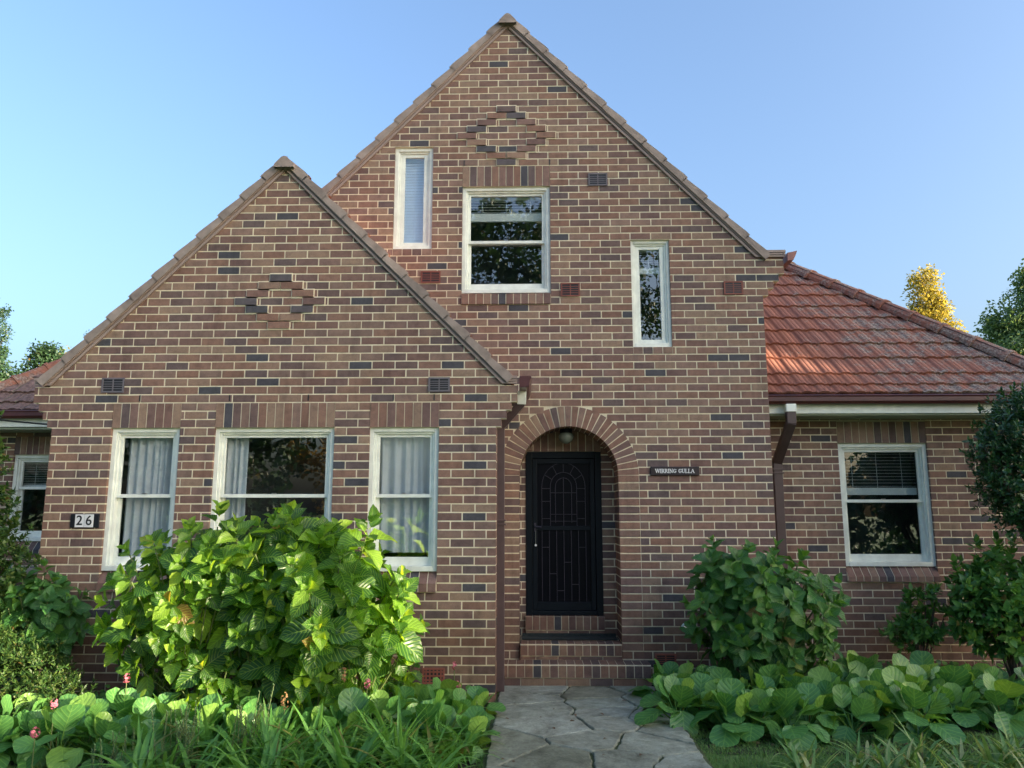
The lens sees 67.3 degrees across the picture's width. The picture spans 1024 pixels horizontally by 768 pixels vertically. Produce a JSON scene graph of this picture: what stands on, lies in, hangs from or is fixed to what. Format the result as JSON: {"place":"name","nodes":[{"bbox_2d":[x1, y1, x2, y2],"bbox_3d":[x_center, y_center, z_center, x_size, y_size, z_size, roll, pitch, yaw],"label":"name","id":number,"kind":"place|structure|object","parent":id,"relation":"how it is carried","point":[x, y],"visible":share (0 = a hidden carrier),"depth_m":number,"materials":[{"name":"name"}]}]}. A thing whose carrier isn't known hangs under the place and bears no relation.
{"place":"outdoors","nodes":[
{"label":"outdoors","id":0,"kind":"place"},
{"bbox_2d":[0,0,1023,373],"label":"sky","id":1,"kind":"structure","parent":0,"point":[875,142],"materials":[{"name":"blue"}]},
{"bbox_2d":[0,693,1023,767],"bbox_3d":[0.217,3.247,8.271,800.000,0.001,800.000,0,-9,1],"label":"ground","id":2,"kind":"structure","parent":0,"point":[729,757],"depth_m":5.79,"materials":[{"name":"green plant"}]},
{"bbox_2d":[0,337,27,408],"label":"green tree","id":3,"kind":"object","parent":2,"relation":"on","point":[4,375],"visible":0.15,"depth_m":33.82,"materials":[{"name":"green plant"}]},
{"bbox_2d":[15,338,64,409],"bbox_3d":[-21.226,2.747,34.728,3.080,9.670,3.082,0,-9,1],"label":"green tree","id":4,"kind":"object","parent":2,"relation":"on","point":[47,353],"visible":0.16,"depth_m":34.91,"materials":[{"name":"green plant"}]},
{"bbox_2d":[77,717,199,767],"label":"strap leaved plant","id":5,"kind":"object","parent":2,"relation":"on","point":[141,750],"visible":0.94,"depth_m":5.24,"materials":[{"name":"green plant"}]},
{"bbox_2d":[122,728,211,767],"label":"strap leaved plant","id":6,"kind":"object","parent":2,"relation":"on","point":[166,762],"visible":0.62,"depth_m":5.24,"materials":[{"name":"green plant"}]},
{"bbox_2d":[151,700,201,767],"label":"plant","id":7,"kind":"object","parent":2,"relation":"on","point":[182,729],"visible":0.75,"depth_m":5.41,"materials":[{"name":"green plant"}]},
{"bbox_2d":[152,725,266,767],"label":"strap leaved plant","id":8,"kind":"object","parent":2,"relation":"on","point":[186,763],"visible":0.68,"depth_m":5.20,"materials":[{"name":"green plant"}]},
{"bbox_2d":[180,730,292,767],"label":"strap leaved plant","id":9,"kind":"object","parent":2,"relation":"on","point":[231,750],"visible":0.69,"depth_m":5.16,"materials":[{"name":"green plant"}]},
{"bbox_2d":[184,726,292,767],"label":"strap leaved plant","id":10,"kind":"object","parent":2,"relation":"on","point":[225,735],"visible":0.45,"depth_m":5.21,"materials":[{"name":"green plant"}]},
{"bbox_2d":[228,684,273,763],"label":"plant","id":11,"kind":"object","parent":2,"relation":"on","point":[241,717],"visible":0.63,"depth_m":5.50,"materials":[{"name":"green plant"}]},
{"bbox_2d":[210,718,330,767],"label":"strap leaved plant","id":12,"kind":"object","parent":2,"relation":"on","point":[268,760],"visible":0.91,"depth_m":5.16,"materials":[{"name":"green plant"}]},
{"bbox_2d":[226,710,325,767],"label":"strap leaved plant","id":13,"kind":"object","parent":2,"relation":"on","point":[286,753],"visible":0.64,"depth_m":5.31,"materials":[{"name":"green plant"}]},
{"bbox_2d":[257,723,350,767],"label":"strap leaved plant","id":14,"kind":"object","parent":2,"relation":"on","point":[300,758],"visible":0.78,"depth_m":5.14,"materials":[{"name":"green plant"}]},
{"bbox_2d":[258,702,365,767],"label":"strap leaved plant","id":15,"kind":"object","parent":2,"relation":"on","point":[312,738],"visible":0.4,"depth_m":5.50,"materials":[{"name":"green plant"}]},
{"bbox_2d":[293,713,407,767],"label":"strap leaved plant","id":16,"kind":"object","parent":2,"relation":"on","point":[341,743],"visible":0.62,"depth_m":5.30,"materials":[{"name":"green plant"}]},
{"bbox_2d":[293,718,422,767],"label":"strap leaved plant","id":17,"kind":"object","parent":2,"relation":"on","point":[339,760],"visible":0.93,"depth_m":5.14,"materials":[{"name":"green plant"}]},
{"bbox_2d":[342,717,450,767],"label":"strap leaved plant","id":18,"kind":"object","parent":2,"relation":"on","point":[391,752],"visible":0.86,"depth_m":5.12,"materials":[{"name":"green plant"}]},
{"bbox_2d":[406,717,480,767],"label":"strap leaved plant","id":19,"kind":"object","parent":2,"relation":"on","point":[436,760],"visible":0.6,"depth_m":5.36,"materials":[{"name":"green plant"}]},
{"bbox_2d":[409,720,500,767],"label":"strap leaved plant","id":20,"kind":"object","parent":2,"relation":"on","point":[454,747],"visible":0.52,"depth_m":5.51,"materials":[{"name":"green plant"}]},
{"bbox_2d":[0,673,1022,767],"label":"garden bed","id":21,"kind":"object","parent":2,"relation":"on","point":[990,723],"depth_m":6.14,"materials":[{"name":"soil"}]},
{"bbox_2d":[0,715,23,767],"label":"bergenia plant","id":22,"kind":"object","parent":21,"relation":"on","point":[6,723],"visible":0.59,"depth_m":5.70,"materials":[{"name":"green plant"}]},
{"bbox_2d":[0,410,41,616],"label":"maple shrub","id":23,"kind":"object","parent":21,"relation":"on","point":[22,551],"visible":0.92,"depth_m":7.47,"materials":[{"name":"green plant"}]},
{"bbox_2d":[1,693,49,714],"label":"bergenia plant","id":24,"kind":"object","parent":21,"relation":"on","point":[35,701],"visible":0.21,"depth_m":6.29,"materials":[{"name":"green plant"}]},
{"bbox_2d":[0,709,56,767],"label":"bergenia plant","id":25,"kind":"object","parent":21,"relation":"on","point":[28,719],"visible":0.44,"depth_m":5.73,"materials":[{"name":"green plant"}]},
{"bbox_2d":[0,558,92,692],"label":"hydrangea bush","id":26,"kind":"object","parent":21,"relation":"on","point":[54,610],"visible":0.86,"depth_m":7.18,"materials":[{"name":"green plant"}]},
{"bbox_2d":[0,602,97,715],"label":"azalea shrub","id":27,"kind":"object","parent":21,"relation":"on","point":[10,655],"visible":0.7,"depth_m":6.65,"materials":[{"name":"green plant"}]},
{"bbox_2d":[12,704,98,767],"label":"bergenia plant","id":28,"kind":"object","parent":21,"relation":"on","point":[65,720],"visible":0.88,"depth_m":5.70,"materials":[{"name":"green plant"}]},
{"bbox_2d":[54,692,118,747],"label":"bergenia plant","id":29,"kind":"object","parent":21,"relation":"on","point":[92,703],"visible":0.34,"depth_m":6.04,"materials":[{"name":"green plant"}]},
{"bbox_2d":[62,711,135,767],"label":"bergenia plant","id":30,"kind":"object","parent":21,"relation":"on","point":[102,724],"visible":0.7,"depth_m":5.70,"materials":[{"name":"green plant"}]},
{"bbox_2d":[72,687,148,754],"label":"bergenia plant","id":31,"kind":"object","parent":21,"relation":"on","point":[121,703],"visible":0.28,"depth_m":6.17,"materials":[{"name":"green plant"}]},
{"bbox_2d":[110,696,169,756],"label":"bergenia plant","id":32,"kind":"object","parent":21,"relation":"on","point":[142,707],"visible":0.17,"depth_m":6.08,"materials":[{"name":"green plant"}]},
{"bbox_2d":[103,710,180,767],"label":"bergenia plant","id":33,"kind":"object","parent":21,"relation":"on","point":[146,725],"visible":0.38,"depth_m":5.58,"materials":[{"name":"green plant"}]},
{"bbox_2d":[151,700,196,756],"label":"bergenia plant","id":34,"kind":"object","parent":21,"relation":"on","point":[163,707],"visible":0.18,"depth_m":5.95,"materials":[{"name":"green plant"}]},
{"bbox_2d":[88,499,276,700],"bbox_3d":[-2.770,2.009,6.830,2.007,1.950,1.262,0,-9,1],"label":"hydrangea bush","id":35,"kind":"object","parent":21,"relation":"on","point":[173,627],"visible":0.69,"depth_m":6.52,"materials":[{"name":"green plant"}]},
{"bbox_2d":[172,693,230,764],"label":"bergenia plant","id":36,"kind":"object","parent":21,"relation":"on","point":[213,709],"visible":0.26,"depth_m":5.95,"materials":[{"name":"green plant"}]},
{"bbox_2d":[168,655,254,719],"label":"hydrangea sprig","id":37,"kind":"object","parent":21,"relation":"on","point":[237,690],"visible":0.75,"depth_m":6.32,"materials":[{"name":"green plant"}]},
{"bbox_2d":[220,709,269,763],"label":"bergenia plant","id":38,"kind":"object","parent":21,"relation":"on","point":[231,715],"visible":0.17,"depth_m":5.81,"materials":[{"name":"green plant"}]},
{"bbox_2d":[226,697,333,766],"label":"strap leaved plant","id":39,"kind":"object","parent":21,"relation":"on","point":[256,742],"visible":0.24,"depth_m":5.58,"materials":[{"name":"green plant"}]},
{"bbox_2d":[284,661,346,730],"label":"hydrangea sprig","id":40,"kind":"object","parent":21,"relation":"on","point":[325,691],"visible":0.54,"depth_m":6.16,"materials":[{"name":"green plant"}]},
{"bbox_2d":[211,500,430,724],"bbox_3d":[-1.712,1.973,6.594,2.015,1.944,1.384,0,-9,1],"label":"hydrangea bush","id":41,"kind":"object","parent":21,"relation":"on","point":[317,611],"visible":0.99,"depth_m":6.35,"materials":[{"name":"green plant"}]},
{"bbox_2d":[292,705,359,756],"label":"bergenia plant","id":42,"kind":"object","parent":21,"relation":"on","point":[325,716],"visible":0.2,"depth_m":5.95,"materials":[{"name":"green plant"}]},
{"bbox_2d":[322,687,395,761],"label":"bergenia plant","id":43,"kind":"object","parent":21,"relation":"on","point":[349,698],"visible":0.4,"depth_m":6.06,"materials":[{"name":"green plant"}]},
{"bbox_2d":[360,690,405,730],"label":"bergenia plant","id":44,"kind":"object","parent":21,"relation":"on","point":[380,700],"visible":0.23,"depth_m":6.42,"materials":[{"name":"green plant"}]},
{"bbox_2d":[342,694,430,765],"bbox_3d":[-0.915,2.520,5.533,0.842,0.567,0.736,6,-11,-31],"label":"strap leaved plant","id":45,"kind":"object","parent":21,"relation":"on","point":[394,735],"visible":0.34,"depth_m":5.52,"materials":[{"name":"green plant"}]},
{"bbox_2d":[406,689,478,765],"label":"bergenia plant","id":46,"kind":"object","parent":21,"relation":"on","point":[435,707],"visible":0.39,"depth_m":5.88,"materials":[{"name":"green plant"}]},
{"bbox_2d":[409,712,511,762],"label":"strap leaved plant","id":47,"kind":"object","parent":21,"relation":"on","point":[466,749],"visible":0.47,"depth_m":5.70,"materials":[{"name":"green plant"}]},
{"bbox_2d":[437,705,500,764],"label":"bergenia plant","id":48,"kind":"object","parent":21,"relation":"on","point":[468,717],"visible":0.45,"depth_m":5.92,"materials":[{"name":"green plant"}]},
{"bbox_2d":[466,685,505,728],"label":"bergenia plant","id":49,"kind":"object","parent":21,"relation":"on","point":[472,692],"visible":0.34,"depth_m":6.82,"materials":[{"name":"green plant"}]},
{"bbox_2d":[54,656,1007,737],"bbox_3d":[0.668,2.879,7.498,9.993,0.469,2.125,2,-10,-14],"label":"ground cover","id":50,"kind":"object","parent":21,"relation":"on","point":[102,694],"depth_m":7.30,"materials":[{"name":"green plant"}]},
{"bbox_2d":[628,658,678,698],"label":"bergenia plant","id":51,"kind":"object","parent":21,"relation":"on","point":[668,668],"visible":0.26,"depth_m":7.54,"materials":[{"name":"green plant"}]},
{"bbox_2d":[634,675,714,735],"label":"bergenia plant","id":52,"kind":"object","parent":21,"relation":"on","point":[680,691],"visible":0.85,"depth_m":6.59,"materials":[{"name":"green plant"}]},
{"bbox_2d":[677,672,725,728],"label":"bergenia plant","id":53,"kind":"object","parent":21,"relation":"on","point":[700,680],"visible":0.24,"depth_m":6.92,"materials":[{"name":"green plant"}]},
{"bbox_2d":[690,677,771,746],"bbox_3d":[1.797,2.779,6.430,0.698,0.592,0.704,9,-13,-42],"label":"bergenia plant","id":54,"kind":"object","parent":21,"relation":"on","point":[730,701],"visible":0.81,"depth_m":6.38,"materials":[{"name":"green plant"}]},
{"bbox_2d":[724,688,784,742],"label":"bergenia plant","id":55,"kind":"object","parent":21,"relation":"on","point":[762,699],"visible":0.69,"depth_m":6.33,"materials":[{"name":"green plant"}]},
{"bbox_2d":[679,534,850,688],"bbox_3d":[2.463,2.310,7.612,1.596,1.615,1.201,0,-9,1],"label":"hydrangea bush","id":56,"kind":"object","parent":21,"relation":"on","point":[755,617],"visible":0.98,"depth_m":7.36,"materials":[{"name":"green plant"}]},
{"bbox_2d":[745,687,833,750],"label":"bergenia plant","id":57,"kind":"object","parent":21,"relation":"on","point":[787,701],"visible":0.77,"depth_m":6.28,"materials":[{"name":"green plant"}]},
{"bbox_2d":[787,680,843,725],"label":"bergenia plant","id":58,"kind":"object","parent":21,"relation":"on","point":[825,688],"visible":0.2,"depth_m":6.77,"materials":[{"name":"green plant"}]},
{"bbox_2d":[791,682,843,741],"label":"bergenia plant","id":59,"kind":"object","parent":21,"relation":"on","point":[811,690],"visible":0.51,"depth_m":6.52,"materials":[{"name":"green plant"}]},
{"bbox_2d":[808,666,850,715],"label":"bergenia plant","id":60,"kind":"object","parent":21,"relation":"on","point":[817,674],"visible":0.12,"depth_m":7.12,"materials":[{"name":"green plant"}]},
{"bbox_2d":[814,684,891,744],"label":"bergenia plant","id":61,"kind":"object","parent":21,"relation":"on","point":[865,707],"visible":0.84,"depth_m":6.35,"materials":[{"name":"green plant"}]},
{"bbox_2d":[839,650,882,672],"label":"bergenia plant","id":62,"kind":"object","parent":21,"relation":"on","point":[871,662],"visible":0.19,"depth_m":7.76,"materials":[{"name":"green plant"}]},
{"bbox_2d":[838,668,894,726],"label":"bergenia plant","id":63,"kind":"object","parent":21,"relation":"on","point":[877,679],"visible":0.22,"depth_m":6.89,"materials":[{"name":"green plant"}]},
{"bbox_2d":[833,680,900,734],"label":"bergenia plant","id":64,"kind":"object","parent":21,"relation":"on","point":[856,689],"visible":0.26,"depth_m":6.70,"materials":[{"name":"green plant"}]},
{"bbox_2d":[859,687,938,739],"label":"bergenia plant","id":65,"kind":"object","parent":21,"relation":"on","point":[881,695],"visible":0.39,"depth_m":6.50,"materials":[{"name":"green plant"}]},
{"bbox_2d":[882,666,946,730],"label":"bergenia plant","id":66,"kind":"object","parent":21,"relation":"on","point":[890,674],"visible":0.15,"depth_m":6.84,"materials":[{"name":"green plant"}]},
{"bbox_2d":[868,681,969,744],"bbox_3d":[3.349,2.741,6.354,0.634,0.521,0.790,9,-13,-39],"label":"bergenia plant","id":67,"kind":"object","parent":21,"relation":"on","point":[912,696],"visible":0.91,"depth_m":6.28,"materials":[{"name":"green plant"}]},
{"bbox_2d":[878,582,963,654],"bbox_3d":[4.432,2.687,8.318,0.862,1.087,0.615,0,-9,1],"label":"leafy shrub","id":68,"kind":"object","parent":21,"relation":"on","point":[910,624],"visible":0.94,"depth_m":8.33,"materials":[{"name":"green plant"}]},
{"bbox_2d":[904,664,949,723],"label":"bergenia plant","id":69,"kind":"object","parent":21,"relation":"on","point":[913,672],"visible":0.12,"depth_m":7.11,"materials":[{"name":"green plant"}]},
{"bbox_2d":[933,665,994,722],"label":"bergenia plant","id":70,"kind":"object","parent":21,"relation":"on","point":[959,675],"visible":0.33,"depth_m":7.00,"materials":[{"name":"green plant"}]},
{"bbox_2d":[932,682,997,732],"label":"bergenia plant","id":71,"kind":"object","parent":21,"relation":"on","point":[953,692],"visible":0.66,"depth_m":6.64,"materials":[{"name":"green plant"}]},
{"bbox_2d":[940,530,1023,678],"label":"leafy shrub","id":72,"kind":"object","parent":21,"relation":"on","point":[995,609],"visible":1,"depth_m":7.88,"materials":[{"name":"green plant"}]},
{"bbox_2d":[953,673,1023,737],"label":"bergenia plant","id":73,"kind":"object","parent":21,"relation":"on","point":[997,693],"visible":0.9,"depth_m":6.57,"materials":[{"name":"green plant"}]},
{"bbox_2d":[959,381,1023,543],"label":"leaved tree","id":74,"kind":"object","parent":21,"relation":"on","point":[1005,485],"visible":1,"depth_m":7.88,"materials":[{"name":"green plant"}]},
{"bbox_2d":[0,13,1023,702],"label":"brick house","id":75,"kind":"structure","parent":2,"relation":"on","point":[304,333],"depth_m":8.78,"materials":[{"name":"brown brick"}]},
{"bbox_2d":[3,455,48,553],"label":"window","id":76,"kind":"structure","parent":75,"relation":"in","point":[32,503],"depth_m":10.86,"materials":[{"name":"white paint"}]},
{"bbox_2d":[70,514,99,527],"bbox_3d":[-4.314,1.381,7.770,0.296,0.140,0.026,0,-9,1],"label":"house number sign","id":77,"kind":"object","parent":75,"relation":"attached to","point":[84,520],"visible":1,"depth_m":7.76,"materials":[{"name":"black ceramic"}]},
{"bbox_2d":[96,428,179,591],"bbox_3d":[-3.762,1.325,8.188,1.315,1.838,0.865,0,-9,1],"label":"window","id":78,"kind":"structure","parent":75,"relation":"in","point":[118,475],"depth_m":7.89,"materials":[{"name":"white paint"}]},
{"bbox_2d":[122,438,173,555],"bbox_3d":[-3.727,1.183,7.990,0.595,1.340,0.064,0,-9,1],"label":"curtain","id":79,"kind":"object","parent":75,"relation":"hanging from","point":[149,465],"visible":0.52,"depth_m":8.01,"materials":[{"name":"fabric"}]},
{"bbox_2d":[224,438,248,520],"bbox_3d":[-2.875,1.179,7.969,0.250,1.340,0.064,0,-9,1],"label":"curtain","id":80,"kind":"object","parent":75,"relation":"hanging from","point":[236,466],"visible":0.45,"depth_m":8.01,"materials":[{"name":"fabric"}]},
{"bbox_2d":[210,428,334,534],"bbox_3d":[-2.425,1.324,8.183,1.838,1.838,0.809,0,-9,1],"label":"window","id":81,"kind":"structure","parent":75,"relation":"in","point":[286,465],"depth_m":8.61,"materials":[{"name":"white paint"}]},
{"bbox_2d":[367,427,438,591],"bbox_3d":[-1.091,1.314,8.122,1.312,1.838,0.865,0,-9,1],"label":"window","id":82,"kind":"structure","parent":75,"relation":"in","point":[423,565],"depth_m":7.82,"materials":[{"name":"white paint"}]},
{"bbox_2d":[379,438,429,552],"bbox_3d":[-1.087,1.113,7.936,0.612,1.220,0.064,0,-9,1],"label":"curtain","id":83,"kind":"object","parent":75,"relation":"hanging from","point":[404,468],"visible":0.82,"depth_m":7.93,"materials":[{"name":"fabric"}]},
{"bbox_2d":[393,148,432,248],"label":"window","id":84,"kind":"structure","parent":75,"relation":"in","point":[401,154],"depth_m":9.28,"materials":[{"name":"white paint"}]},
{"bbox_2d":[404,159,423,242],"bbox_3d":[-1.181,-2.208,9.389,0.345,1.170,0.033,0,-9,1],"label":"window blind","id":85,"kind":"object","parent":75,"relation":"attached to","point":[413,221],"depth_m":9.39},
{"bbox_2d":[461,187,550,304],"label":"window","id":86,"kind":"structure","parent":75,"relation":"in","point":[504,263],"depth_m":9.84,"materials":[{"name":"white paint"}]},
{"bbox_2d":[471,198,541,222],"bbox_3d":[-0.066,-2.116,9.365,0.907,0.300,0.033,0,-9,1],"label":"window blind","id":87,"kind":"object","parent":75,"relation":"attached to","point":[530,216],"depth_m":9.34,"materials":[{"name":"white plastic"}]},
{"bbox_2d":[532,459,596,609],"bbox_3d":[0.606,1.739,8.973,0.730,1.736,0.093,0,-9,1],"label":"door","id":88,"kind":"structure","parent":75,"relation":"in","point":[563,490],"depth_m":8.99,"materials":[{"name":"black paint"}]},
{"bbox_2d":[522,633,617,639],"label":"step","id":89,"kind":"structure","parent":75,"relation":"on","point":[568,636],"depth_m":8.69,"materials":[{"name":"brown brick"}]},
{"bbox_2d":[630,241,671,346],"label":"window","id":90,"kind":"structure","parent":75,"relation":"in","point":[651,303],"depth_m":9.09,"materials":[{"name":"white paint"}]},
{"bbox_2d":[650,467,699,475],"bbox_3d":[1.819,0.973,8.596,0.544,0.100,0.024,0,-9,1],"label":"name sign","id":91,"kind":"object","parent":75,"relation":"attached to","point":[674,471],"visible":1,"depth_m":8.59,"materials":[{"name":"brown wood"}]},
{"bbox_2d":[844,452,916,494],"bbox_3d":[4.413,1.071,9.329,0.925,0.540,0.033,0,-9,1],"label":"window blind","id":92,"kind":"object","parent":75,"relation":"attached to","point":[882,491],"depth_m":9.29,"materials":[{"name":"white plastic"}]},
{"bbox_2d":[838,443,940,581],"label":"window","id":93,"kind":"structure","parent":75,"relation":"in","point":[888,538],"depth_m":10.01,"materials":[{"name":"white paint"}]},
{"bbox_2d":[770,721,830,767],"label":"strap leaved plant","id":94,"kind":"object","parent":2,"relation":"on","point":[793,764],"visible":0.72,"depth_m":5.37,"materials":[{"name":"green plant"}]},
{"bbox_2d":[826,730,894,767],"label":"strap leaved plant","id":95,"kind":"object","parent":2,"relation":"on","point":[859,754],"visible":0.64,"depth_m":5.58,"materials":[{"name":"green plant"}]},
{"bbox_2d":[854,739,941,767],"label":"strap leaved plant","id":96,"kind":"object","parent":2,"relation":"on","point":[880,760],"visible":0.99,"depth_m":5.19,"materials":[{"name":"green plant"}]},
{"bbox_2d":[890,714,971,767],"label":"strap leaved plant","id":97,"kind":"object","parent":2,"relation":"on","point":[927,757],"visible":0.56,"depth_m":5.47,"materials":[{"name":"green plant"}]},
{"bbox_2d":[900,263,968,332],"bbox_3d":[21.959,0.900,38.527,4.268,14.564,3.929,4,-10,-24],"label":"golden tree","id":98,"kind":"object","parent":2,"relation":"on","point":[930,307],"visible":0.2,"depth_m":38.97,"materials":[{"name":"yellow plant"}]},
{"bbox_2d":[908,737,1008,767],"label":"strap leaved plant","id":99,"kind":"object","parent":2,"relation":"on","point":[963,755],"visible":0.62,"depth_m":5.46,"materials":[{"name":"green plant"}]},
{"bbox_2d":[946,731,1023,767],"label":"strap leaved plant","id":100,"kind":"object","parent":2,"relation":"on","point":[995,757],"visible":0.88,"depth_m":5.33,"materials":[{"name":"green plant"}]},
{"bbox_2d":[973,258,1023,355],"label":"green tree","id":101,"kind":"object","parent":2,"relation":"on","point":[1005,330],"visible":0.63,"depth_m":30.95,"materials":[{"name":"green plant"}]},
{"bbox_2d":[975,703,1023,767],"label":"strap leaved plant","id":102,"kind":"object","parent":2,"relation":"on","point":[1010,744],"visible":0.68,"depth_m":5.49,"materials":[{"name":"green plant"}]},
{"bbox_2d":[485,686,711,767],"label":"path","id":103,"kind":"structure","parent":0,"point":[531,735],"depth_m":6.24,"materials":[{"name":"grey stone"}]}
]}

